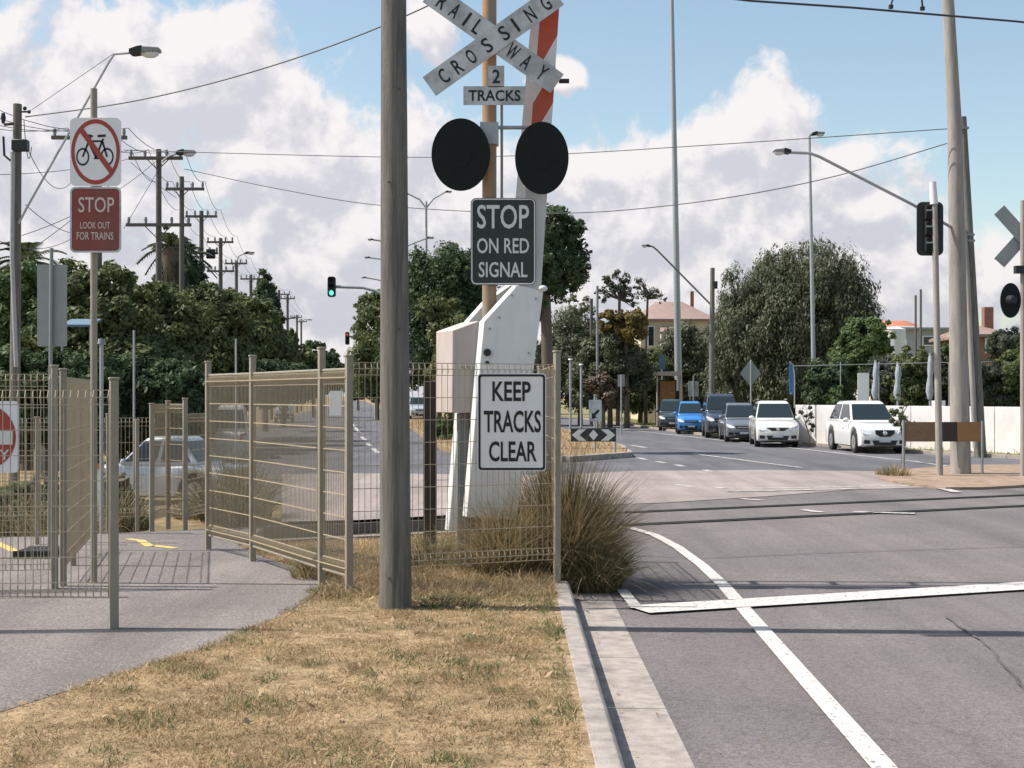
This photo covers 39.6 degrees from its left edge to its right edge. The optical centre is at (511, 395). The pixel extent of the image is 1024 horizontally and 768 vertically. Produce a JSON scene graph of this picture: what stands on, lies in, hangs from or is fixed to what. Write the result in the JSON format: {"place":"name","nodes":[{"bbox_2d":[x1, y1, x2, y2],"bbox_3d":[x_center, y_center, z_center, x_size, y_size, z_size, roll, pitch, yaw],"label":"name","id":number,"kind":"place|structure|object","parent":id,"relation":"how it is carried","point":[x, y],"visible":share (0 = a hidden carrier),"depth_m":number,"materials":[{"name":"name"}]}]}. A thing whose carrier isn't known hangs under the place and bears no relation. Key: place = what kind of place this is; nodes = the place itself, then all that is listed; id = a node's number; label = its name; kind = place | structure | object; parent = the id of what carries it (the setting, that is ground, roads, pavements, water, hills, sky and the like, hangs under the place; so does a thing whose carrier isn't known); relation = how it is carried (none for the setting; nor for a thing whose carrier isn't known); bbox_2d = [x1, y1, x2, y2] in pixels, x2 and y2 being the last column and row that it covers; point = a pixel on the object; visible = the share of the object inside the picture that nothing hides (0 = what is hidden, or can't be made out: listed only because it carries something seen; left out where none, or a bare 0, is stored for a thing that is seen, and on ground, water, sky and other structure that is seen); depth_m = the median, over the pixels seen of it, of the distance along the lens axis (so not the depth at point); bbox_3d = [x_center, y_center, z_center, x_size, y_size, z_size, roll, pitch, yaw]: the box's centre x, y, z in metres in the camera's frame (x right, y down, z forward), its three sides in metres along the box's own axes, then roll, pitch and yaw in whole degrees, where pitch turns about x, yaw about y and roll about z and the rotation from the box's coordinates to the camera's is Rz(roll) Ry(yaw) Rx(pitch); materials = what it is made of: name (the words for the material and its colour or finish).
{"place":"outdoors","nodes":[
{"label":"outdoors","id":0,"kind":"place"},
{"bbox_2d":[0,528,329,711],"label":"footpath","id":1,"kind":"structure","parent":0,"point":[191,592],"depth_m":10.79,"materials":[{"name":"concrete"}]},
{"bbox_2d":[0,365,67,588],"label":"fence","id":2,"kind":"object","parent":1,"relation":"on","point":[62,378],"visible":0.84,"depth_m":11.78,"materials":[{"name":"metal"}]},
{"bbox_2d":[0,401,18,472],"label":"no entry sign","id":3,"kind":"object","parent":2,"relation":"attached to","point":[14,437],"visible":0.88,"depth_m":11.30,"materials":[{"name":"white"}]},
{"bbox_2d":[37,248,66,545],"bbox_3d":[-4.785,0.132,14.777,0.311,3.336,0.053,0,0,0],"label":"sign back","id":4,"kind":"object","parent":1,"relation":"on","point":[51,305],"visible":0.84,"depth_m":14.80,"materials":[{"name":"grey metal"}]},
{"bbox_2d":[0,377,119,628],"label":"fence","id":5,"kind":"object","parent":1,"relation":"on","point":[113,494],"visible":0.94,"depth_m":9.74,"materials":[{"name":"metal"}]},
{"bbox_2d":[0,413,148,544],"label":"fence","id":6,"kind":"object","parent":1,"relation":"on","point":[136,475],"visible":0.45,"depth_m":17.03,"materials":[{"name":"metal"}]},
{"bbox_2d":[67,377,89,565],"bbox_3d":[-4.095,0.744,13.368,0.129,1.813,2.509,0,0,-12],"label":"fence","id":7,"kind":"object","parent":1,"relation":"on","point":[72,463],"visible":0.86,"depth_m":13.10,"materials":[{"name":"metal"}]},
{"bbox_2d":[70,88,120,581],"bbox_3d":[-3.542,-0.412,12.136,0.436,4.424,0.082,0,0,0],"label":"pedestrian warning sign","id":8,"kind":"object","parent":1,"relation":"on","point":[95,162],"visible":0.99,"depth_m":12.10,"materials":[{"name":"metal"}]},
{"bbox_2d":[97,339,105,533],"bbox_3d":[-4.761,0.618,16.500,0.088,2.564,0.092,0,0,0],"label":"marker post","id":9,"kind":"object","parent":1,"relation":"on","point":[101,342],"visible":0.83,"depth_m":16.49,"materials":[{"name":"grey metal"}]},
{"bbox_2d":[0,397,572,592],"bbox_3d":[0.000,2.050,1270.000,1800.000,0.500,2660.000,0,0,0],"label":"ground","id":10,"kind":"structure","parent":0,"point":[160,524],"depth_m":21.04,"materials":[{"name":"soil"}]},
{"bbox_2d":[0,241,66,470],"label":"palm tree","id":11,"kind":"object","parent":10,"relation":"on","point":[30,254],"visible":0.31,"depth_m":41.82,"materials":[{"name":"green plant"}]},
{"bbox_2d":[0,259,71,463],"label":"leafy tree","id":12,"kind":"object","parent":10,"relation":"on","point":[28,277],"visible":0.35,"depth_m":39.28,"materials":[{"name":"green plant"}]},
{"bbox_2d":[21,255,106,355],"bbox_3d":[-12.070,-1.035,40.014,3.635,5.871,3.176,0,0,0],"label":"leafy tree","id":13,"kind":"object","parent":10,"relation":"on","point":[76,306],"visible":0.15,"depth_m":39.26,"materials":[{"name":"green plant"}]},
{"bbox_2d":[0,483,128,537],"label":"grass tuft","id":14,"kind":"object","parent":10,"relation":"on","point":[15,513],"visible":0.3,"depth_m":18.26,"materials":[{"name":"plant"}]},
{"bbox_2d":[0,342,139,484],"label":"dense shrub","id":15,"kind":"object","parent":10,"relation":"on","point":[37,362],"visible":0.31,"depth_m":35.54,"materials":[{"name":"green plant"}]},
{"bbox_2d":[1,45,161,483],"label":"power pole","id":16,"kind":"object","parent":10,"relation":"on","point":[19,145],"visible":0.99,"depth_m":29.84,"materials":[{"name":"brown wood"}]},
{"bbox_2d":[11,478,199,532],"bbox_3d":[-5.276,1.402,18.923,2.997,0.788,2.759,0,0,-24],"label":"grass tuft","id":17,"kind":"object","parent":10,"relation":"on","point":[130,525],"visible":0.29,"depth_m":18.87,"materials":[{"name":"plant"}]},
{"bbox_2d":[72,259,190,461],"bbox_3d":[-10.722,-0.986,39.903,3.397,5.782,3.368,0,0,0],"label":"leafy tree","id":18,"kind":"object","parent":10,"relation":"on","point":[127,305],"visible":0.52,"depth_m":39.38,"materials":[{"name":"green plant"}]},
{"bbox_2d":[86,350,227,456],"bbox_3d":[-9.770,0.523,38.060,4.432,3.563,2.694,0,0,0],"label":"dense shrub","id":19,"kind":"object","parent":10,"relation":"on","point":[162,381],"visible":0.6,"depth_m":37.36,"materials":[{"name":"green plant"}]},
{"bbox_2d":[126,149,195,281],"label":"power pole","id":20,"kind":"object","parent":10,"relation":"on","point":[158,224],"visible":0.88,"depth_m":45.51,"materials":[{"name":"brown wood"}]},
{"bbox_2d":[149,398,187,531],"bbox_3d":[-4.251,0.837,17.316,0.476,1.626,0.569,0,0,-30],"label":"fence","id":21,"kind":"object","parent":10,"relation":"on","point":[152,461],"visible":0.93,"depth_m":17.18,"materials":[{"name":"metal"}]},
{"bbox_2d":[136,232,204,298],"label":"palm tree","id":22,"kind":"object","parent":10,"relation":"on","point":[170,260],"visible":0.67,"depth_m":55.71,"materials":[{"name":"green plant"}]},
{"bbox_2d":[165,176,203,289],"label":"power pole","id":23,"kind":"object","parent":10,"relation":"on","point":[181,188],"visible":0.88,"depth_m":50.92,"materials":[{"name":"brown wood"}]},
{"bbox_2d":[150,280,221,371],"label":"leafy tree","id":24,"kind":"object","parent":10,"relation":"on","point":[189,324],"visible":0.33,"depth_m":42.45,"materials":[{"name":"green plant"}]},
{"bbox_2d":[188,413,204,516],"bbox_3d":[-3.921,0.916,17.814,0.066,1.467,0.840,0,0,4],"label":"fence","id":25,"kind":"object","parent":10,"relation":"on","point":[197,417],"visible":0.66,"depth_m":17.80,"materials":[{"name":"metal"}]},
{"bbox_2d":[142,441,330,522],"bbox_3d":[-4.041,1.202,20.576,3.076,1.188,3.161,0,0,0],"label":"grass tuft","id":26,"kind":"object","parent":10,"relation":"on","point":[201,516],"visible":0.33,"depth_m":20.28,"materials":[{"name":"plant"}]},
{"bbox_2d":[264,531,455,540],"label":"ballast","id":27,"kind":"structure","parent":10,"relation":"on","point":[356,535],"depth_m":19.21,"materials":[{"name":"gravel"}]},
{"bbox_2d":[343,289,379,419],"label":"round tree","id":28,"kind":"object","parent":10,"relation":"on","point":[367,306],"visible":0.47,"depth_m":103.94,"materials":[{"name":"green plant"}]},
{"bbox_2d":[533,294,604,425],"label":"leafy tree","id":29,"kind":"object","parent":10,"relation":"on","point":[574,330],"visible":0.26,"depth_m":82.80,"materials":[{"name":"green plant"}]},
{"bbox_2d":[554,581,624,767],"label":"kerb","id":30,"kind":"structure","parent":10,"relation":"on","point":[606,752],"depth_m":7.71,"materials":[{"name":"concrete"}]},
{"bbox_2d":[582,370,630,427],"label":"leafy tree","id":31,"kind":"object","parent":10,"relation":"on","point":[606,395],"visible":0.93,"depth_m":71.76,"materials":[{"name":"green plant"}]},
{"bbox_2d":[599,306,648,427],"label":"leafy tree","id":32,"kind":"object","parent":10,"relation":"on","point":[628,326],"visible":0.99,"depth_m":76.58,"materials":[{"name":"green plant"}]},
{"bbox_2d":[572,592,767,767],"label":"gutter","id":33,"kind":"object","parent":10,"relation":"on","point":[653,740],"depth_m":8.35,"materials":[{"name":"grey concrete"}]},
{"bbox_2d":[773,0,970,473],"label":"concrete pole","id":34,"kind":"object","parent":10,"relation":"on","point":[960,457],"visible":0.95,"depth_m":31.05,"materials":[{"name":"grey concrete"}]},
{"bbox_2d":[962,116,986,457],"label":"leaning pole","id":35,"kind":"object","parent":10,"relation":"on","point":[976,387],"visible":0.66,"depth_m":40.36,"materials":[{"name":"grey wood"}]},
{"bbox_2d":[0,530,600,767],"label":"verge","id":36,"kind":"structure","parent":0,"point":[589,758],"depth_m":7.38,"materials":[{"name":"beige plant"}]},
{"bbox_2d":[204,347,353,590],"bbox_3d":[-2.234,0.619,13.135,0.157,2.062,3.917,0,0,-28],"label":"gate fence","id":37,"kind":"object","parent":36,"relation":"on","point":[321,372],"visible":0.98,"depth_m":12.86,"materials":[{"name":"metal"}]},
{"bbox_2d":[4,575,587,767],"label":"fallen leaves","id":38,"kind":"object","parent":36,"relation":"on","point":[248,721],"visible":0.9,"depth_m":7.64,"materials":[{"name":"brown plant"}]},
{"bbox_2d":[85,579,572,767],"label":"green tussocks","id":39,"kind":"object","parent":36,"relation":"on","point":[443,757],"visible":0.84,"depth_m":8.00,"materials":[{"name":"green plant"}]},
{"bbox_2d":[379,0,411,609],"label":"timber pole","id":40,"kind":"object","parent":36,"relation":"on","point":[395,590],"visible":0.97,"depth_m":10.66,"materials":[{"name":"brown wood"}]},
{"bbox_2d":[364,526,473,569],"bbox_3d":[-0.610,1.401,13.281,1.538,0.389,1.582,0,0,30],"label":"grass tuft","id":41,"kind":"object","parent":36,"relation":"on","point":[433,556],"visible":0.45,"depth_m":13.18,"materials":[{"name":"brown plant"}]},
{"bbox_2d":[423,381,436,550],"bbox_3d":[-0.829,0.800,14.400,0.130,1.900,0.120,0,0,0],"label":"timber post","id":42,"kind":"object","parent":36,"relation":"on","point":[433,455],"visible":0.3,"depth_m":14.34,"materials":[{"name":"brown wood"}]},
{"bbox_2d":[304,531,578,598],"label":"tall dry grass","id":43,"kind":"structure","parent":36,"relation":"on","point":[422,579],"depth_m":11.78,"materials":[{"name":"beige plant"}]},
{"bbox_2d":[353,350,561,582],"bbox_3d":[-0.433,0.630,11.816,1.856,2.040,0.064,0,0,-24],"label":"fence","id":44,"kind":"object","parent":36,"relation":"on","point":[556,440],"visible":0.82,"depth_m":11.93,"materials":[{"name":"metal"}]},
{"bbox_2d":[477,373,545,470],"bbox_3d":[-0.002,0.216,11.737,0.566,0.805,0.040,0,0,0],"label":"keep tracks clear sign","id":45,"kind":"object","parent":44,"relation":"attached to","point":[511,421],"visible":1,"depth_m":11.72,"materials":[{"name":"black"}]},
{"bbox_2d":[423,0,568,545],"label":"crossing mast","id":46,"kind":"object","parent":36,"relation":"on","point":[503,230],"visible":1,"depth_m":13.08,"materials":[{"name":"metal"}]},
{"bbox_2d":[436,9,558,568],"bbox_3d":[-0.111,-1.369,13.266,1.202,6.257,0.607,0,0,0],"label":"boom barrier","id":47,"kind":"object","parent":36,"relation":"on","point":[503,331],"visible":0.66,"depth_m":13.10,"materials":[{"name":"white metal"}]},
{"bbox_2d":[411,483,622,576],"bbox_3d":[-0.168,1.166,12.808,2.427,0.860,2.636,0,0,0],"label":"grass tuft","id":48,"kind":"object","parent":36,"relation":"on","point":[503,536],"visible":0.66,"depth_m":12.59,"materials":[{"name":"brown plant"}]},
{"bbox_2d":[537,366,552,540],"bbox_3d":[0.360,0.666,13.659,0.079,1.967,2.864,0,0,-2],"label":"fence","id":49,"kind":"object","parent":36,"relation":"on","point":[549,408],"visible":0.34,"depth_m":13.29,"materials":[{"name":"metal"}]},
{"bbox_2d":[511,520,704,595],"bbox_3d":[0.712,1.405,12.859,2.333,0.682,2.354,0,0,0],"label":"grass tuft","id":50,"kind":"object","parent":36,"relation":"on","point":[600,576],"visible":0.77,"depth_m":12.60,"materials":[{"name":"plant"}]},
{"bbox_2d":[364,400,626,455],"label":"median","id":51,"kind":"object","parent":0,"point":[443,447],"visible":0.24,"depth_m":45.93,"materials":[{"name":"soil"}]},
{"bbox_2d":[372,240,500,417],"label":"round tree","id":52,"kind":"object","parent":51,"relation":"on","point":[447,271],"visible":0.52,"depth_m":82.30,"materials":[{"name":"green plant"}]},
{"bbox_2d":[416,290,466,380],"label":"round tree","id":53,"kind":"object","parent":51,"relation":"on","point":[447,318],"visible":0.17,"depth_m":75.57,"materials":[{"name":"green plant"}]},
{"bbox_2d":[536,202,592,367],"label":"tall tree","id":54,"kind":"object","parent":51,"relation":"on","point":[559,257],"visible":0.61,"depth_m":43.07,"materials":[{"name":"green plant"}]},
{"bbox_2d":[571,428,615,451],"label":"chevron board","id":55,"kind":"object","parent":51,"relation":"on","point":[600,434],"visible":0.88,"depth_m":40.30,"materials":[{"name":"black metal"}]},
{"bbox_2d":[0,0,1023,396],"label":"sky","id":56,"kind":"structure","parent":0,"point":[745,71],"materials":[{"name":"blue"}]},
{"bbox_2d":[283,470,926,521],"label":"dusty pavement","id":57,"kind":"structure","parent":0,"point":[738,483],"depth_m":27.67,"materials":[{"name":"grey concrete"}]},
{"bbox_2d":[917,181,942,474],"bbox_3d":[8.995,-1.421,30.645,0.569,6.344,0.454,0,0,0],"label":"traffic signal","id":58,"kind":"object","parent":57,"relation":"on","point":[930,228],"visible":0.97,"depth_m":30.46,"materials":[{"name":"metal"}]},
{"bbox_2d":[565,329,659,427],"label":"leafy tree","id":59,"kind":"object","parent":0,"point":[612,360],"visible":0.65,"depth_m":77.20,"materials":[{"name":"green plant"}]},
{"bbox_2d":[212,401,1019,500],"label":"road","id":60,"kind":"structure","parent":0,"point":[673,450],"depth_m":41.71,"materials":[{"name":"grey asphalt"}]},
{"bbox_2d":[105,435,247,498],"bbox_3d":[-7.505,1.575,30.500,3.610,1.450,1.790,0,0,12],"label":"parked car","id":61,"kind":"object","parent":60,"relation":"on","point":[160,465],"visible":0.25,"depth_m":29.82,"materials":[{"name":"silver paint"}]},
{"bbox_2d":[175,280,261,404],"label":"leafy tree","id":62,"kind":"object","parent":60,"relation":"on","point":[232,322],"visible":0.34,"depth_m":45.31,"materials":[{"name":"green plant"}]},
{"bbox_2d":[224,287,300,408],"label":"leafy tree","id":63,"kind":"object","parent":60,"relation":"on","point":[268,341],"visible":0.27,"depth_m":54.34,"materials":[{"name":"green plant"}]},
{"bbox_2d":[252,268,287,431],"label":"pointed tree","id":64,"kind":"object","parent":60,"relation":"on","point":[265,289],"visible":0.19,"depth_m":69.75,"materials":[{"name":"green plant"}]},
{"bbox_2d":[226,357,329,410],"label":"dense shrub","id":65,"kind":"object","parent":60,"relation":"on","point":[270,365],"visible":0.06,"depth_m":49.32,"materials":[{"name":"green plant"}]},
{"bbox_2d":[594,269,640,425],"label":"gum tree","id":66,"kind":"object","parent":60,"relation":"on","point":[621,288],"visible":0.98,"depth_m":81.91,"materials":[{"name":"green plant"}]},
{"bbox_2d":[292,424,960,513],"bbox_3d":[-0.359,1.734,54.876,17.443,0.008,69.016,0,0,-8],"label":"road marking","id":67,"kind":"object","parent":60,"relation":"on","point":[377,451],"visible":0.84,"depth_m":27.92,"materials":[{"name":"paint"}]},
{"bbox_2d":[673,401,701,433],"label":"parked car","id":68,"kind":"object","parent":60,"relation":"on","point":[688,415],"visible":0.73,"depth_m":65.09,"materials":[{"name":"blue paint"}]},
{"bbox_2d":[700,392,734,437],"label":"parked car","id":69,"kind":"object","parent":60,"relation":"on","point":[713,407],"visible":0.52,"depth_m":59.84,"materials":[{"name":"blue paint"}]},
{"bbox_2d":[718,403,752,441],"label":"parked car","id":70,"kind":"object","parent":60,"relation":"on","point":[733,420],"visible":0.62,"depth_m":54.75,"materials":[{"name":"grey paint"}]},
{"bbox_2d":[749,399,800,446],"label":"parked car","id":71,"kind":"object","parent":60,"relation":"on","point":[772,421],"visible":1,"depth_m":48.65,"materials":[{"name":"white paint"}]},
{"bbox_2d":[825,401,905,452],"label":"parked car","id":72,"kind":"object","parent":60,"relation":"on","point":[856,426],"visible":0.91,"depth_m":44.12,"materials":[{"name":"white paint"}]},
{"bbox_2d":[631,291,709,420],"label":"house","id":73,"kind":"structure","parent":0,"point":[660,317],"depth_m":96.00,"materials":[{"name":"white paint"}]},
{"bbox_2d":[561,401,1018,454],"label":"verge","id":74,"kind":"structure","parent":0,"point":[564,412],"depth_m":119.98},
{"bbox_2d":[613,348,674,422],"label":"leafy tree","id":75,"kind":"object","parent":74,"relation":"on","point":[636,401],"visible":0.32,"depth_m":87.37,"materials":[{"name":"green plant"}]},
{"bbox_2d":[653,371,680,424],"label":"bus shelter","id":76,"kind":"object","parent":74,"relation":"on","point":[666,389],"visible":0.64,"depth_m":82.02,"materials":[{"name":"beige paint"}]},
{"bbox_2d":[670,0,682,400],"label":"steel mast","id":77,"kind":"object","parent":74,"relation":"on","point":[677,328],"visible":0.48,"depth_m":85.86,"materials":[{"name":"grey metal"}]},
{"bbox_2d":[642,244,717,393],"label":"street lamp","id":78,"kind":"object","parent":74,"relation":"on","point":[713,286],"visible":0.96,"depth_m":69.90,"materials":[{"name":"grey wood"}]},
{"bbox_2d":[647,319,716,408],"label":"leafy tree","id":79,"kind":"object","parent":74,"relation":"on","point":[694,356],"visible":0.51,"depth_m":88.01,"materials":[{"name":"green plant"}]},
{"bbox_2d":[699,232,885,419],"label":"weeping tree","id":80,"kind":"object","parent":74,"relation":"on","point":[764,325],"visible":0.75,"depth_m":72.46,"materials":[{"name":"green plant"}]},
{"bbox_2d":[577,417,1019,458],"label":"kerb","id":81,"kind":"structure","parent":74,"relation":"on","point":[888,449],"depth_m":47.23,"materials":[{"name":"concrete"}]},
{"bbox_2d":[808,131,824,362],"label":"street lamp","id":82,"kind":"object","parent":74,"relation":"on","point":[812,306],"visible":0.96,"depth_m":54.95,"materials":[{"name":"grey metal"}]},
{"bbox_2d":[800,355,856,404],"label":"dense shrub","id":83,"kind":"object","parent":74,"relation":"on","point":[818,380],"visible":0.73,"depth_m":53.58,"materials":[{"name":"green plant"}]},
{"bbox_2d":[825,311,896,392],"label":"leafy tree","id":84,"kind":"object","parent":74,"relation":"on","point":[860,340],"visible":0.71,"depth_m":57.45,"materials":[{"name":"green plant"}]},
{"bbox_2d":[861,353,903,405],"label":"dense shrub","id":85,"kind":"object","parent":74,"relation":"on","point":[886,370],"visible":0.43,"depth_m":52.67,"materials":[{"name":"green plant"}]},
{"bbox_2d":[795,401,1019,452],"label":"white wall","id":86,"kind":"structure","parent":74,"relation":"on","point":[1002,429],"depth_m":44.24,"materials":[{"name":"white concrete"}]},
{"bbox_2d":[880,345,934,405],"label":"dense shrub","id":87,"kind":"object","parent":74,"relation":"on","point":[913,381],"visible":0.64,"depth_m":51.46,"materials":[{"name":"green plant"}]},
{"bbox_2d":[968,360,1016,406],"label":"dense shrub","id":88,"kind":"object","parent":74,"relation":"on","point":[992,389],"visible":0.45,"depth_m":49.48,"materials":[{"name":"green plant"}]},
{"bbox_2d":[983,326,1019,369],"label":"dense shrub","id":89,"kind":"object","parent":74,"relation":"on","point":[1008,340],"visible":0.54,"depth_m":59.81,"materials":[{"name":"green plant"}]},
{"bbox_2d":[989,345,1019,406],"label":"dense shrub","id":90,"kind":"object","parent":74,"relation":"on","point":[1010,360],"visible":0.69,"depth_m":49.52,"materials":[{"name":"green plant"}]},
{"bbox_2d":[597,488,1023,767],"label":"road","id":91,"kind":"structure","parent":0,"point":[915,682],"depth_m":10.66,"materials":[{"name":"grey asphalt"}]},
{"bbox_2d":[155,494,1023,538],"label":"railway rail","id":92,"kind":"object","parent":91,"relation":"on","point":[365,527],"visible":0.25,"depth_m":19.48,"materials":[{"name":"metal"}]},
{"bbox_2d":[264,505,1023,543],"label":"railway rail","id":93,"kind":"object","parent":91,"relation":"in","point":[669,522],"visible":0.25,"depth_m":20.29,"materials":[{"name":"metal"}]},
{"bbox_2d":[620,526,897,767],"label":"road marking","id":94,"kind":"object","parent":91,"relation":"on","point":[866,747],"visible":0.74,"depth_m":8.70,"materials":[{"name":"paint"}]},
{"bbox_2d":[616,582,1023,612],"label":"stop line","id":95,"kind":"object","parent":91,"relation":"on","point":[629,598],"visible":1,"depth_m":12.21,"materials":[{"name":"paint"}]},
{"bbox_2d":[738,0,1023,22],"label":"contact wire","id":96,"kind":"object","parent":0,"point":[922,7],"visible":1,"depth_m":20.18,"materials":[{"name":"grey metal"}]},
{"bbox_2d":[895,326,948,400],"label":"house","id":97,"kind":"structure","parent":0,"point":[927,333],"depth_m":84.00,"materials":[{"name":"white paint"}]},
{"bbox_2d":[879,464,1023,489],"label":"corner island","id":98,"kind":"structure","parent":0,"point":[998,476],"depth_m":29.29,"materials":[{"name":"beige concrete"}]},
{"bbox_2d":[902,420,983,473],"bbox_3d":[9.382,1.135,30.990,1.763,1.229,0.091,0,0,0],"label":"board barrier","id":99,"kind":"object","parent":98,"relation":"on","point":[951,431],"visible":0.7,"depth_m":30.98,"materials":[{"name":"brown wood"}]},
{"bbox_2d":[994,200,1023,475],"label":"crossing mast","id":100,"kind":"object","parent":98,"relation":"on","point":[1011,299],"visible":0.94,"depth_m":30.17,"materials":[{"name":"metal"}]},
{"bbox_2d":[929,307,997,364],"bbox_3d":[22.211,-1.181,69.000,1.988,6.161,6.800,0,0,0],"label":"house","id":101,"kind":"structure","parent":0,"point":[986,327],"depth_m":68.18,"materials":[{"name":"paint"}]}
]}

